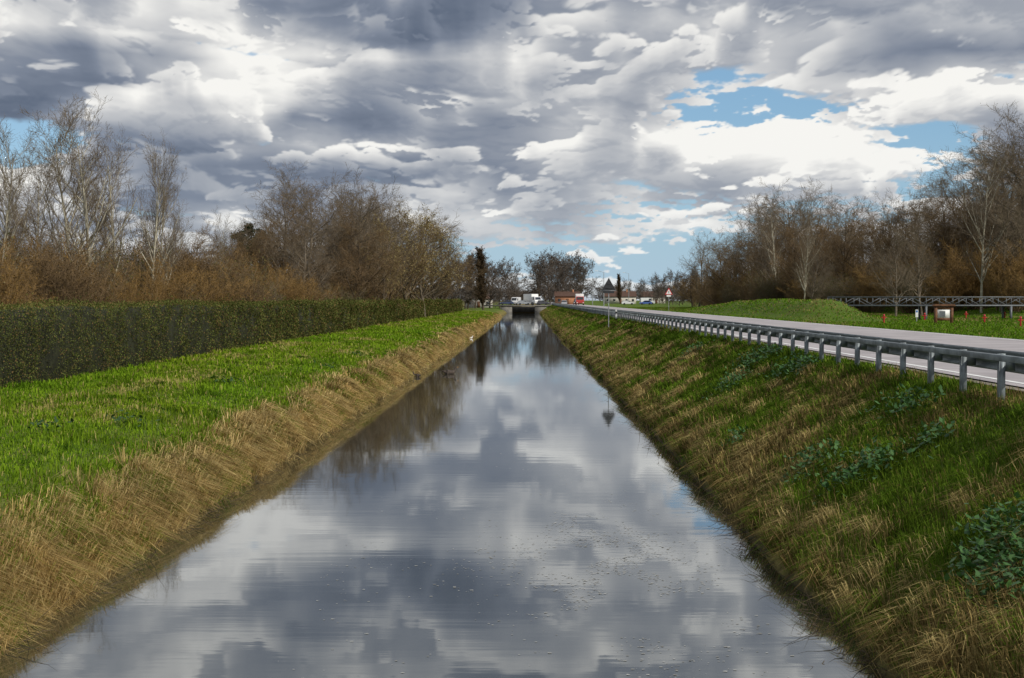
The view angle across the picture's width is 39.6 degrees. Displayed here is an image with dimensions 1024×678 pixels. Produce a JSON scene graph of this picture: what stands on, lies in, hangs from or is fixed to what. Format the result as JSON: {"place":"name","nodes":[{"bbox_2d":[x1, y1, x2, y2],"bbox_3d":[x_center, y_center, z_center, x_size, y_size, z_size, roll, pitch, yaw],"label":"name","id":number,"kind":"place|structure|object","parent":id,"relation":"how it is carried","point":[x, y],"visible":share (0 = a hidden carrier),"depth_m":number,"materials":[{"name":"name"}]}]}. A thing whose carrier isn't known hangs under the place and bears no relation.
{"place":"outdoors","nodes":[
{"label":"outdoors","id":0,"kind":"place"},
{"bbox_2d":[0,313,883,677],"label":"canal water","id":1,"kind":"structure","parent":0,"point":[428,479],"depth_m":21.29,"materials":[{"name":"grey liquid"}]},
{"bbox_2d":[316,397,799,677],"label":"floating debris","id":2,"kind":"object","parent":1,"relation":"on","point":[601,574],"visible":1,"depth_m":21.02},
{"bbox_2d":[0,0,1023,300],"bbox_3d":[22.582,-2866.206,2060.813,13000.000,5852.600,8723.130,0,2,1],"label":"sky","id":3,"kind":"structure","parent":0,"point":[516,130],"depth_m":6325.88,"materials":[{"name":"grey"}]},
{"bbox_2d":[0,300,1023,677],"bbox_3d":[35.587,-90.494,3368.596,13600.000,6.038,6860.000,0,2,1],"label":"ground","id":4,"kind":"structure","parent":0,"point":[774,562],"depth_m":26.52,"materials":[{"name":"green plant"}]},
{"bbox_2d":[0,149,46,277],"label":"bare birch tree","id":5,"kind":"object","parent":4,"relation":"on","point":[12,213],"visible":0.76,"depth_m":70.37,"materials":[{"name":"grey plant"}]},
{"bbox_2d":[0,117,49,259],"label":"bare birch tree","id":6,"kind":"object","parent":4,"relation":"on","point":[8,157],"visible":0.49,"depth_m":92.12,"materials":[{"name":"grey plant"}]},
{"bbox_2d":[1,136,84,253],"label":"bare birch tree","id":7,"kind":"object","parent":4,"relation":"on","point":[38,209],"visible":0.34,"depth_m":105.94,"materials":[{"name":"grey plant"}]},
{"bbox_2d":[9,95,122,272],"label":"bare birch tree","id":8,"kind":"object","parent":4,"relation":"on","point":[48,209],"visible":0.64,"depth_m":79.96,"materials":[{"name":"grey plant"}]},
{"bbox_2d":[24,90,142,294],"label":"bare birch tree","id":9,"kind":"object","parent":4,"relation":"on","point":[85,206],"visible":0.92,"depth_m":76.60,"materials":[{"name":"grey plant"}]},
{"bbox_2d":[55,123,139,275],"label":"bare birch tree","id":10,"kind":"object","parent":4,"relation":"on","point":[111,204],"visible":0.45,"depth_m":95.28,"materials":[{"name":"grey plant"}]},
{"bbox_2d":[117,126,192,294],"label":"bare birch tree","id":11,"kind":"object","parent":4,"relation":"on","point":[164,203],"visible":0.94,"depth_m":84.38,"materials":[{"name":"grey plant"}]},
{"bbox_2d":[126,141,186,284],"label":"bare birch tree","id":12,"kind":"object","parent":4,"relation":"on","point":[163,222],"visible":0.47,"depth_m":87.84,"materials":[{"name":"grey plant"}]},
{"bbox_2d":[163,206,194,257],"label":"bare birch tree","id":13,"kind":"object","parent":4,"relation":"on","point":[180,231],"visible":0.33,"depth_m":129.98,"materials":[{"name":"grey plant"}]},
{"bbox_2d":[167,212,219,271],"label":"alder tree","id":14,"kind":"object","parent":4,"relation":"on","point":[197,245],"visible":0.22,"depth_m":119.72,"materials":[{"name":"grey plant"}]},
{"bbox_2d":[201,209,244,269],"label":"bare birch tree","id":15,"kind":"object","parent":4,"relation":"on","point":[222,243],"visible":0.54,"depth_m":149.37,"materials":[{"name":"grey plant"}]},
{"bbox_2d":[0,210,448,309],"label":"shrub thicket","id":16,"kind":"object","parent":4,"relation":"on","point":[71,280],"visible":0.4,"depth_m":78.85,"materials":[{"name":"brown plant"}]},
{"bbox_2d":[197,222,251,273],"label":"alder tree","id":17,"kind":"object","parent":4,"relation":"on","point":[213,239],"visible":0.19,"depth_m":161.24,"materials":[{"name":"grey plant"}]},
{"bbox_2d":[0,289,462,388],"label":"trimmed hedge","id":18,"kind":"object","parent":4,"relation":"on","point":[47,342],"visible":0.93,"depth_m":56.15,"materials":[{"name":"green plant"}]},
{"bbox_2d":[207,215,284,274],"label":"alder tree","id":19,"kind":"object","parent":4,"relation":"on","point":[240,251],"visible":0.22,"depth_m":149.26,"materials":[{"name":"brown plant"}]},
{"bbox_2d":[0,310,493,541],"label":"lawn grass","id":20,"kind":"structure","parent":4,"relation":"on","point":[369,337],"depth_m":39.97,"materials":[{"name":"green plant"}]},
{"bbox_2d":[0,312,500,657],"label":"dry bank grass","id":21,"kind":"structure","parent":4,"relation":"on","point":[471,325],"depth_m":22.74,"materials":[{"name":"beige plant"}]},
{"bbox_2d":[243,159,329,276],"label":"bare oak tree","id":22,"kind":"object","parent":4,"relation":"on","point":[270,210],"visible":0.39,"depth_m":163.27,"materials":[{"name":"brown plant"}]},
{"bbox_2d":[230,195,349,291],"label":"alder tree","id":23,"kind":"object","parent":4,"relation":"on","point":[267,248],"visible":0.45,"depth_m":144.86,"materials":[{"name":"brown plant"}]},
{"bbox_2d":[257,196,348,294],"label":"bare oak tree","id":24,"kind":"object","parent":4,"relation":"on","point":[304,251],"visible":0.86,"depth_m":141.17,"materials":[{"name":"brown plant"}]},
{"bbox_2d":[248,174,366,291],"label":"alder tree","id":25,"kind":"object","parent":4,"relation":"on","point":[313,211],"visible":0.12,"depth_m":174.69,"materials":[{"name":"brown plant"}]},
{"bbox_2d":[243,157,410,290],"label":"bare oak tree","id":26,"kind":"object","parent":4,"relation":"on","point":[332,223],"visible":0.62,"depth_m":150.49,"materials":[{"name":"brown plant"}]},
{"bbox_2d":[292,178,386,256],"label":"bare oak tree","id":27,"kind":"object","parent":4,"relation":"on","point":[340,204],"visible":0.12,"depth_m":189.19,"materials":[{"name":"brown plant"}]},
{"bbox_2d":[283,165,422,292],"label":"bare oak tree","id":28,"kind":"object","parent":4,"relation":"on","point":[368,212],"visible":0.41,"depth_m":170.16,"materials":[{"name":"brown plant"}]},
{"bbox_2d":[305,177,401,294],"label":"bare oak tree","id":29,"kind":"object","parent":4,"relation":"on","point":[390,221],"visible":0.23,"depth_m":174.67,"materials":[{"name":"brown plant"}]},
{"bbox_2d":[317,197,405,299],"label":"alder tree","id":30,"kind":"object","parent":4,"relation":"on","point":[360,286],"visible":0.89,"depth_m":148.71,"materials":[{"name":"brown plant"}]},
{"bbox_2d":[323,206,411,299],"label":"bare oak tree","id":31,"kind":"object","parent":4,"relation":"on","point":[381,279],"visible":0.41,"depth_m":159.20,"materials":[{"name":"brown plant"}]},
{"bbox_2d":[338,208,425,313],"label":"alder tree","id":32,"kind":"object","parent":4,"relation":"on","point":[395,269],"visible":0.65,"depth_m":159.40,"materials":[{"name":"brown plant"}]},
{"bbox_2d":[341,179,429,297],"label":"bare oak tree","id":33,"kind":"object","parent":4,"relation":"on","point":[389,209],"visible":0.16,"depth_m":194.96,"materials":[{"name":"brown plant"}]},
{"bbox_2d":[341,197,455,316],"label":"alder tree","id":34,"kind":"object","parent":4,"relation":"on","point":[423,267],"visible":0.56,"depth_m":184.66,"materials":[{"name":"brown plant"}]},
{"bbox_2d":[382,203,462,316],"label":"alder tree","id":35,"kind":"object","parent":4,"relation":"on","point":[423,294],"visible":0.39,"depth_m":199.57,"materials":[{"name":"brown plant"}]},
{"bbox_2d":[394,201,466,298],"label":"bare oak tree","id":36,"kind":"object","parent":4,"relation":"on","point":[435,281],"visible":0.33,"depth_m":229.64,"materials":[{"name":"brown plant"}]},
{"bbox_2d":[408,217,473,313],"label":"alder tree","id":37,"kind":"object","parent":4,"relation":"on","point":[434,296],"visible":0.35,"depth_m":229.21,"materials":[{"name":"brown plant"}]},
{"bbox_2d":[0,363,900,677],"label":"bank twigs","id":38,"kind":"object","parent":4,"relation":"on","point":[672,479],"visible":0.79,"depth_m":21.49,"materials":[{"name":"brown plant"}]},
{"bbox_2d":[425,226,489,298],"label":"alder tree","id":39,"kind":"object","parent":4,"relation":"on","point":[453,282],"visible":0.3,"depth_m":269.75,"materials":[{"name":"brown plant"}]},
{"bbox_2d":[471,245,490,309],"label":"poplar tree","id":40,"kind":"object","parent":4,"relation":"on","point":[481,291],"visible":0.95,"depth_m":378.75,"materials":[{"name":"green plant"}]},
{"bbox_2d":[0,314,970,677],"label":"overhanging grass","id":41,"kind":"structure","parent":4,"relation":"on","point":[772,542],"depth_m":23.48,"materials":[{"name":"plant"}]},
{"bbox_2d":[484,302,557,312],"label":"road bridge","id":42,"kind":"structure","parent":4,"relation":"on","point":[536,308],"depth_m":438.15,"materials":[{"name":"concrete"}]},
{"bbox_2d":[436,246,708,308],"bbox_3d":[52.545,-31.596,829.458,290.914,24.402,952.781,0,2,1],"label":"distant tree line","id":43,"kind":"object","parent":4,"relation":"on","point":[554,269],"visible":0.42,"depth_m":537.21,"materials":[{"name":"brown plant"}]},
{"bbox_2d":[677,266,702,306],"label":"alder tree","id":44,"kind":"object","parent":4,"relation":"on","point":[690,286],"visible":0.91,"depth_m":329.04,"materials":[{"name":"brown plant"}]},
{"bbox_2d":[677,228,723,306],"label":"bare oak tree","id":45,"kind":"object","parent":4,"relation":"on","point":[693,263],"visible":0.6,"depth_m":328.13,"materials":[{"name":"brown plant"}]},
{"bbox_2d":[691,240,744,305],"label":"alder tree","id":46,"kind":"object","parent":4,"relation":"on","point":[703,287],"visible":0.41,"depth_m":299.50,"materials":[{"name":"brown plant"}]},
{"bbox_2d":[694,229,743,288],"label":"bare oak tree","id":47,"kind":"object","parent":4,"relation":"on","point":[707,259],"visible":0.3,"depth_m":317.75,"materials":[{"name":"brown plant"}]},
{"bbox_2d":[698,223,754,303],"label":"alder tree","id":48,"kind":"object","parent":4,"relation":"on","point":[723,273],"visible":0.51,"depth_m":279.36,"materials":[{"name":"brown plant"}]},
{"bbox_2d":[702,368,758,399],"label":"leafy weed patch","id":49,"kind":"object","parent":4,"relation":"on","point":[735,378],"visible":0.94,"depth_m":40.16,"materials":[{"name":"green plant"}]},
{"bbox_2d":[702,210,767,279],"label":"bare oak tree","id":50,"kind":"object","parent":4,"relation":"on","point":[719,253],"visible":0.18,"depth_m":287.45,"materials":[{"name":"brown plant"}]},
{"bbox_2d":[719,221,784,288],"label":"alder tree","id":51,"kind":"object","parent":4,"relation":"on","point":[756,258],"visible":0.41,"depth_m":249.63,"materials":[{"name":"brown plant"}]},
{"bbox_2d":[721,190,799,277],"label":"bare oak tree","id":52,"kind":"object","parent":4,"relation":"on","point":[758,223],"visible":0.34,"depth_m":260.16,"materials":[{"name":"brown plant"}]},
{"bbox_2d":[723,342,798,376],"bbox_3d":[7.311,0.630,42.125,2.202,1.034,4.997,0,2,1],"label":"leafy weed patch","id":53,"kind":"object","parent":4,"relation":"on","point":[758,354],"visible":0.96,"depth_m":42.11,"materials":[{"name":"green plant"}]},
{"bbox_2d":[749,199,784,283],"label":"bare birch tree","id":54,"kind":"object","parent":4,"relation":"on","point":[773,260],"visible":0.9,"depth_m":229.53,"materials":[{"name":"grey plant"}]},
{"bbox_2d":[727,198,821,275],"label":"bare oak tree","id":55,"kind":"object","parent":4,"relation":"on","point":[756,226],"visible":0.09,"depth_m":280.34,"materials":[{"name":"brown plant"}]},
{"bbox_2d":[735,181,820,274],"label":"alder tree","id":56,"kind":"object","parent":4,"relation":"on","point":[793,217],"visible":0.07,"depth_m":267.59,"materials":[{"name":"brown plant"}]},
{"bbox_2d":[540,305,1023,677],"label":"bank grass","id":57,"kind":"structure","parent":4,"relation":"on","point":[565,317],"depth_m":23.07,"materials":[{"name":"green plant"}]},
{"bbox_2d":[943,548,1023,616],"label":"leafy weed patch","id":58,"kind":"object","parent":57,"relation":"on","point":[979,572],"visible":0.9,"depth_m":14.61,"materials":[{"name":"green plant"}]},
{"bbox_2d":[551,304,1023,390],"bbox_3d":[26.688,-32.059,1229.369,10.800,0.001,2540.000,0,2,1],"label":"gravel shoulder","id":59,"kind":"object","parent":4,"relation":"on","point":[968,379],"visible":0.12,"depth_m":30.41},
{"bbox_2d":[552,303,1023,400],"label":"guardrail","id":60,"kind":"object","parent":4,"relation":"on","point":[1001,362],"visible":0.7,"depth_m":32.29,"materials":[{"name":"metal"}]},
{"bbox_2d":[563,317,1023,677],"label":"straw tussocks","id":61,"kind":"object","parent":4,"relation":"on","point":[674,406],"visible":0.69,"depth_m":19.54,"materials":[{"name":"beige plant"}]},
{"bbox_2d":[741,178,848,277],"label":"bare oak tree","id":62,"kind":"object","parent":4,"relation":"on","point":[784,224],"visible":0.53,"depth_m":240.27,"materials":[{"name":"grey plant"}]},
{"bbox_2d":[758,350,835,384],"bbox_3d":[7.338,0.862,36.748,2.112,1.123,5.008,0,2,13],"label":"leafy weed patch","id":63,"kind":"object","parent":4,"relation":"on","point":[790,363],"visible":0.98,"depth_m":36.54,"materials":[{"name":"green plant"}]},
{"bbox_2d":[757,205,843,280],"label":"alder tree","id":64,"kind":"object","parent":4,"relation":"on","point":[785,249],"visible":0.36,"depth_m":234.08,"materials":[{"name":"brown plant"}]},
{"bbox_2d":[789,208,826,298],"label":"bare birch tree","id":65,"kind":"object","parent":4,"relation":"on","point":[805,268],"visible":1,"depth_m":149.75,"materials":[{"name":"grey plant"}]},
{"bbox_2d":[766,198,856,297],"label":"alder tree","id":66,"kind":"object","parent":4,"relation":"on","point":[783,269],"visible":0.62,"depth_m":218.54,"materials":[{"name":"brown plant"}]},
{"bbox_2d":[770,436,852,506],"bbox_3d":[5.126,2.268,24.847,1.392,1.091,3.928,0,2,1],"label":"leafy weed patch","id":67,"kind":"object","parent":4,"relation":"on","point":[830,443],"visible":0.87,"depth_m":24.73,"materials":[{"name":"green plant"}]},
{"bbox_2d":[759,178,867,268],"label":"bare oak tree","id":68,"kind":"object","parent":4,"relation":"on","point":[814,204],"visible":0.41,"depth_m":248.47,"materials":[{"name":"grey plant"}]},
{"bbox_2d":[794,238,838,298],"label":"bare oak tree","id":69,"kind":"object","parent":4,"relation":"on","point":[818,283],"visible":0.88,"depth_m":159.41,"materials":[{"name":"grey plant"}]},
{"bbox_2d":[619,298,1023,339],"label":"verge grass","id":70,"kind":"structure","parent":4,"relation":"on","point":[992,320],"depth_m":107.62,"materials":[{"name":"green plant"}]},
{"bbox_2d":[800,192,872,269],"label":"bare oak tree","id":71,"kind":"object","parent":4,"relation":"on","point":[840,209],"visible":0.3,"depth_m":229.21,"materials":[{"name":"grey plant"}]},
{"bbox_2d":[802,195,872,284],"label":"alder tree","id":72,"kind":"object","parent":4,"relation":"on","point":[847,251],"visible":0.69,"depth_m":212.94,"materials":[{"name":"brown plant"}]},
{"bbox_2d":[671,236,1023,313],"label":"shrub thicket","id":73,"kind":"object","parent":4,"relation":"on","point":[947,282],"visible":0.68,"depth_m":169.58,"materials":[{"name":"brown plant"}]},
{"bbox_2d":[808,458,890,505],"bbox_3d":[5.082,2.211,22.309,0.982,0.708,2.392,0,2,-10],"label":"leafy weed patch","id":74,"kind":"object","parent":4,"relation":"on","point":[852,468],"visible":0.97,"depth_m":22.19,"materials":[{"name":"green plant"}]},
{"bbox_2d":[833,199,918,307],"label":"alder tree","id":75,"kind":"object","parent":4,"relation":"on","point":[865,233],"visible":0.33,"depth_m":201.79,"materials":[{"name":"brown plant"}]},
{"bbox_2d":[832,433,933,485],"bbox_3d":[5.756,1.917,22.231,1.319,0.699,3.082,0,2,1],"label":"leafy weed patch","id":76,"kind":"object","parent":4,"relation":"on","point":[881,450],"visible":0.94,"depth_m":22.20,"materials":[{"name":"green plant"}]},
{"bbox_2d":[847,187,923,304],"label":"bare oak tree","id":77,"kind":"object","parent":4,"relation":"on","point":[885,213],"visible":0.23,"depth_m":207.67,"materials":[{"name":"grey plant"}]},
{"bbox_2d":[846,191,932,269],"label":"alder tree","id":78,"kind":"object","parent":4,"relation":"on","point":[889,233],"visible":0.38,"depth_m":194.22,"materials":[{"name":"brown plant"}]},
{"bbox_2d":[863,228,928,315],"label":"bare oak tree","id":79,"kind":"object","parent":4,"relation":"on","point":[892,275],"visible":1,"depth_m":145.09,"materials":[{"name":"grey plant"}]},
{"bbox_2d":[851,383,944,435],"bbox_3d":[6.887,1.196,25.099,1.402,0.830,2.906,0,2,1],"label":"leafy weed patch","id":80,"kind":"object","parent":4,"relation":"on","point":[906,401],"visible":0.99,"depth_m":24.88,"materials":[{"name":"green plant"}]},
{"bbox_2d":[886,208,945,315],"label":"bare oak tree","id":81,"kind":"object","parent":4,"relation":"on","point":[924,277],"visible":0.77,"depth_m":149.42,"materials":[{"name":"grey plant"}]},
{"bbox_2d":[876,183,957,263],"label":"bare oak tree","id":82,"kind":"object","parent":4,"relation":"on","point":[910,202],"visible":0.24,"depth_m":201.07,"materials":[{"name":"brown plant"}]},
{"bbox_2d":[827,297,1023,318],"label":"steel footbridge","id":83,"kind":"object","parent":4,"relation":"on","point":[919,305],"visible":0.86,"depth_m":117.59,"materials":[{"name":"grey metal"}]},
{"bbox_2d":[903,417,955,451],"bbox_3d":[6.441,1.470,21.783,0.687,0.552,2.234,0,2,1],"label":"leafy weed patch","id":84,"kind":"object","parent":4,"relation":"on","point":[940,433],"visible":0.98,"depth_m":21.86,"materials":[{"name":"green plant"}]},
{"bbox_2d":[888,189,971,272],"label":"alder tree","id":85,"kind":"object","parent":4,"relation":"on","point":[940,234],"visible":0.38,"depth_m":181.62,"materials":[{"name":"brown plant"}]},
{"bbox_2d":[906,169,973,260],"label":"bare oak tree","id":86,"kind":"object","parent":4,"relation":"on","point":[929,211],"visible":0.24,"depth_m":187.35,"materials":[{"name":"brown plant"}]},
{"bbox_2d":[932,304,955,322],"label":"notice board","id":87,"kind":"object","parent":4,"relation":"on","point":[943,312],"visible":0.9,"depth_m":97.64,"materials":[{"name":"brown wood"}]},
{"bbox_2d":[903,173,1000,267],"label":"alder tree","id":88,"kind":"object","parent":4,"relation":"on","point":[956,232],"visible":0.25,"depth_m":177.67,"materials":[{"name":"brown plant"}]},
{"bbox_2d":[905,147,1015,304],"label":"bare oak tree","id":89,"kind":"object","parent":4,"relation":"on","point":[943,189],"visible":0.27,"depth_m":185.40,"materials":[{"name":"brown plant"}]},
{"bbox_2d":[931,537,1007,586],"bbox_3d":[5.061,2.500,15.689,0.769,0.629,1.651,0,2,1],"label":"leafy weed patch","id":90,"kind":"object","parent":4,"relation":"on","point":[964,560],"visible":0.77,"depth_m":15.60,"materials":[{"name":"green plant"}]},
{"bbox_2d":[923,110,1023,304],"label":"bare oak tree","id":91,"kind":"object","parent":4,"relation":"on","point":[1015,183],"visible":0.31,"depth_m":173.21,"materials":[{"name":"brown plant"}]},
{"bbox_2d":[923,123,1023,249],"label":"bare oak tree","id":92,"kind":"object","parent":4,"relation":"on","point":[966,164],"visible":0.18,"depth_m":190.50,"materials":[{"name":"brown plant"}]},
{"bbox_2d":[937,150,1020,259],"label":"alder tree","id":93,"kind":"object","parent":4,"relation":"on","point":[952,206],"visible":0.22,"depth_m":174.34,"materials":[{"name":"brown plant"}]},
{"bbox_2d":[950,491,1023,558],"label":"leafy weed patch","id":94,"kind":"object","parent":4,"relation":"on","point":[1013,509],"visible":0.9,"depth_m":16.40,"materials":[{"name":"green plant"}]},
{"bbox_2d":[952,508,1023,591],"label":"leafy weed patch","id":95,"kind":"object","parent":4,"relation":"on","point":[1020,542],"visible":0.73,"depth_m":15.41,"materials":[{"name":"green plant"}]},
{"bbox_2d":[953,135,1023,312],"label":"bare birch tree","id":96,"kind":"object","parent":4,"relation":"on","point":[997,238],"visible":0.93,"depth_m":149.69,"materials":[{"name":"grey plant"}]},
{"bbox_2d":[955,161,1023,258],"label":"alder tree","id":97,"kind":"object","parent":4,"relation":"on","point":[988,234],"visible":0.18,"depth_m":167.64,"materials":[{"name":"brown plant"}]},
{"bbox_2d":[965,102,1023,249],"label":"bare oak tree","id":98,"kind":"object","parent":4,"relation":"on","point":[1005,169],"visible":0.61,"depth_m":162.84,"materials":[{"name":"brown plant"}]},
{"bbox_2d":[966,108,1023,248],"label":"bare oak tree","id":99,"kind":"object","parent":4,"relation":"on","point":[1013,152],"visible":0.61,"depth_m":161.76,"materials":[{"name":"brown plant"}]},
{"bbox_2d":[967,169,1023,311],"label":"bare oak tree","id":100,"kind":"object","parent":4,"relation":"on","point":[1007,235],"visible":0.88,"depth_m":148.34,"materials":[{"name":"brown plant"}]},
{"bbox_2d":[551,302,1023,386],"bbox_3d":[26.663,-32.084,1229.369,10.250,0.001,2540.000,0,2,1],"label":"road","id":101,"kind":"structure","parent":0,"point":[1016,345],"depth_m":54.23,"materials":[{"name":"grey asphalt"}]},
{"bbox_2d":[580,304,1023,383],"bbox_3d":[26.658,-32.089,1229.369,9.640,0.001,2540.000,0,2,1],"label":"road markings","id":102,"kind":"object","parent":101,"relation":"on","point":[875,358],"visible":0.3,"depth_m":39.87,"materials":[{"name":"paint"}]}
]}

